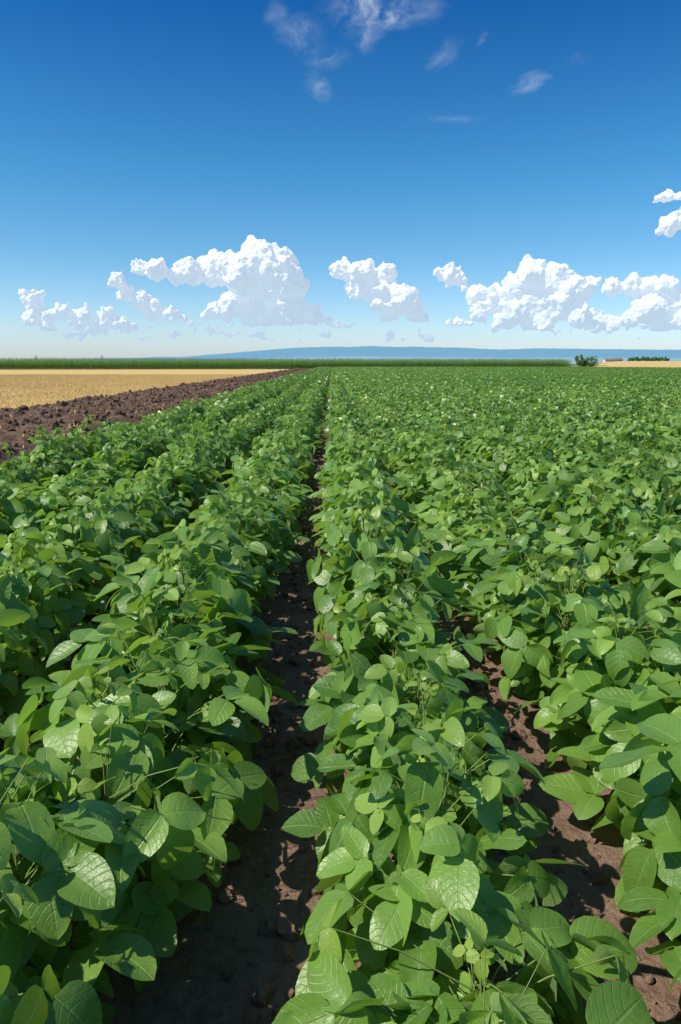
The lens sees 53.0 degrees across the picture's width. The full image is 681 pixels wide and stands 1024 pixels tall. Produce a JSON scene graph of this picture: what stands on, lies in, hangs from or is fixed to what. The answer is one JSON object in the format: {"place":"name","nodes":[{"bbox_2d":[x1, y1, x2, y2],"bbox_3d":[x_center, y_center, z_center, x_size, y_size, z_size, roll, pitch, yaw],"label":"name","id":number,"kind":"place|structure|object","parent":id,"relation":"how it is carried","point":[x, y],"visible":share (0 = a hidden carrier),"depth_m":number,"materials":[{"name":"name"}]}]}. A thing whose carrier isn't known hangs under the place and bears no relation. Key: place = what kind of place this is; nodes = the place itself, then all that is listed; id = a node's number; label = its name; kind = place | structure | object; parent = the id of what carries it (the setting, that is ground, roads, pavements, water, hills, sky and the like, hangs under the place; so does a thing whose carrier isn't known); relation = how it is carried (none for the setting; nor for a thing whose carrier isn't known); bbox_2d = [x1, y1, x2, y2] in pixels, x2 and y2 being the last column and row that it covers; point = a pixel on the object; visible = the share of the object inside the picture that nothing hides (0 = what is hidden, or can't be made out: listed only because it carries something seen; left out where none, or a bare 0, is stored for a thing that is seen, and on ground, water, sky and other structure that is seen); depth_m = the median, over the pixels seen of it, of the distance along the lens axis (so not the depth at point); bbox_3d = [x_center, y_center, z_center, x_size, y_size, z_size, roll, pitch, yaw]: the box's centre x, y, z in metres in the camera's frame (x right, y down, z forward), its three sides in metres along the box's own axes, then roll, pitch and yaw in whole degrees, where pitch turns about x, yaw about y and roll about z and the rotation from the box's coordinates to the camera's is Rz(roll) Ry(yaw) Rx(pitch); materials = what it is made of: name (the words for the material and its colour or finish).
{"place":"outdoors","nodes":[
{"label":"outdoors","id":0,"kind":"place"},
{"bbox_2d":[18,289,138,333],"bbox_3d":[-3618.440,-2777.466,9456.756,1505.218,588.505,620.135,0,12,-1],"label":"cloud","id":1,"kind":"structure","parent":0,"point":[40,315],"depth_m":9328.50,"materials":[{"name":"white"}]},
{"bbox_2d":[0,369,289,407],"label":"stubble field","id":2,"kind":"structure","parent":0,"point":[137,371],"depth_m":98.20,"materials":[{"name":"beige plant"}]},
{"bbox_2d":[0,374,250,408],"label":"wheat stubble","id":3,"kind":"object","parent":2,"relation":"on","point":[21,380],"visible":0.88,"depth_m":41.54,"materials":[{"name":"beige plant"}]},
{"bbox_2d":[107,272,187,322],"bbox_3d":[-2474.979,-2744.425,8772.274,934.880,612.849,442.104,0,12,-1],"label":"cloud","id":4,"kind":"structure","parent":0,"point":[150,307],"depth_m":8731.43,"materials":[{"name":"white"}]},
{"bbox_2d":[0,368,305,464],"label":"plowed soil","id":5,"kind":"structure","parent":0,"point":[27,426],"depth_m":15.12,"materials":[{"name":"brown soil"}]},
{"bbox_2d":[0,376,279,461],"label":"clod","id":6,"kind":"object","parent":5,"relation":"on","point":[103,410],"visible":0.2,"depth_m":15.40,"materials":[{"name":"brown soil"}]},
{"bbox_2d":[200,301,224,319],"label":"cloud","id":7,"kind":"structure","parent":0,"point":[212,311],"depth_m":8455.97,"materials":[{"name":"white"}]},
{"bbox_2d":[130,235,332,327],"bbox_3d":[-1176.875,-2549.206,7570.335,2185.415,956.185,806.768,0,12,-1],"label":"cloud","id":8,"kind":"structure","parent":0,"point":[265,282],"depth_m":7383.75,"materials":[{"name":"white"}]},
{"bbox_2d":[0,357,607,369],"bbox_3d":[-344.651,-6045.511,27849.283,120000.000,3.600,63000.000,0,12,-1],"label":"ground","id":9,"kind":"structure","parent":0,"point":[575,365],"depth_m":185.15,"materials":[{"name":"green plant"}]},
{"bbox_2d":[603,358,615,361],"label":"farmhouse","id":10,"kind":"object","parent":9,"relation":"on","point":[609,359],"visible":0.9,"depth_m":840.48,"materials":[{"name":"tile"}]},
{"bbox_2d":[627,356,669,360],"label":"distant trees","id":11,"kind":"object","parent":9,"relation":"on","point":[643,358],"visible":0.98,"depth_m":794.52,"materials":[{"name":"green plant"}]},
{"bbox_2d":[319,379,329,422],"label":"field soil","id":12,"kind":"structure","parent":0,"point":[325,409],"depth_m":18.21,"materials":[{"name":"brown soil"}]},
{"bbox_2d":[0,423,680,1023],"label":"furrow soil","id":13,"kind":"structure","parent":0,"point":[192,981],"depth_m":1.64,"materials":[{"name":"brown soil"}]},
{"bbox_2d":[0,366,680,1023],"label":"soybean crop","id":14,"kind":"object","parent":13,"relation":"on","point":[582,466],"visible":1,"depth_m":1.91,"materials":[{"name":"green plant"}]},
{"bbox_2d":[0,368,680,1023],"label":"soil clods","id":15,"kind":"object","parent":13,"relation":"on","point":[284,926],"visible":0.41,"depth_m":2.34,"materials":[{"name":"brown soil"}]},
{"bbox_2d":[0,0,680,359],"label":"sky","id":16,"kind":"structure","parent":0,"point":[419,137],"materials":[{"name":"blue"}]},
{"bbox_2d":[10,346,680,361],"bbox_3d":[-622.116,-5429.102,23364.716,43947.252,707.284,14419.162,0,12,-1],"label":"hills","id":17,"kind":"structure","parent":0,"point":[372,351],"depth_m":25630.79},
{"bbox_2d":[53,318,652,342],"bbox_3d":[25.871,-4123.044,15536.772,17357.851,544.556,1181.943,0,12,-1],"label":"cloud","id":18,"kind":"structure","parent":0,"point":[326,333],"depth_m":15360.24,"materials":[{"name":"white"}]},
{"bbox_2d":[329,256,428,322],"bbox_3d":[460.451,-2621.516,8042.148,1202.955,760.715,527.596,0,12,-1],"label":"cloud","id":19,"kind":"structure","parent":0,"point":[384,293],"depth_m":7943.01,"materials":[{"name":"white"}]},
{"bbox_2d":[123,356,680,363],"bbox_3d":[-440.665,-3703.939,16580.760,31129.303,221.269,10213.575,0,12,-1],"label":"foothills","id":20,"kind":"structure","parent":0,"point":[600,360],"depth_m":18685.77,"materials":[{"name":"blue"}]},
{"bbox_2d":[433,262,467,292],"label":"cloud","id":21,"kind":"structure","parent":0,"point":[449,274],"depth_m":8412.41,"materials":[{"name":"white"}]},
{"bbox_2d":[445,317,473,325],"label":"cloud","id":22,"kind":"structure","parent":0,"point":[456,321],"depth_m":11377.52,"materials":[{"name":"white"}]},
{"bbox_2d":[465,254,601,330],"bbox_3d":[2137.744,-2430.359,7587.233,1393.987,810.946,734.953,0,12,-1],"label":"cloud","id":23,"kind":"structure","parent":0,"point":[531,293],"depth_m":7480.49,"materials":[{"name":"white"}]},
{"bbox_2d":[426,361,680,367],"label":"wheat stubble field","id":24,"kind":"structure","parent":0,"point":[674,364],"depth_m":338.23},
{"bbox_2d":[575,354,584,365],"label":"bush","id":25,"kind":"object","parent":24,"relation":"on","point":[580,363],"visible":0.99,"depth_m":166.16,"materials":[{"name":"green plant"}]},
{"bbox_2d":[582,359,589,366],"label":"bush","id":26,"kind":"object","parent":24,"relation":"on","point":[585,362],"visible":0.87,"depth_m":167.38,"materials":[{"name":"green plant"}]},
{"bbox_2d":[585,355,598,366],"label":"bush","id":27,"kind":"object","parent":24,"relation":"on","point":[593,363],"visible":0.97,"depth_m":168.00,"materials":[{"name":"green plant"}]},
{"bbox_2d":[589,272,680,332],"bbox_3d":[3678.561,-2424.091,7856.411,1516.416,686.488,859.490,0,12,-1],"label":"cloud","id":28,"kind":"structure","parent":0,"point":[656,304],"depth_m":7860.90,"materials":[{"name":"white"}]},
{"bbox_2d":[653,189,680,203],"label":"cloud","id":29,"kind":"structure","parent":0,"point":[668,195],"depth_m":5491.16,"materials":[{"name":"white"}]},
{"bbox_2d":[655,206,680,236],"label":"cloud","id":30,"kind":"structure","parent":0,"point":[670,225],"depth_m":5501.00,"materials":[{"name":"white"}]}
]}

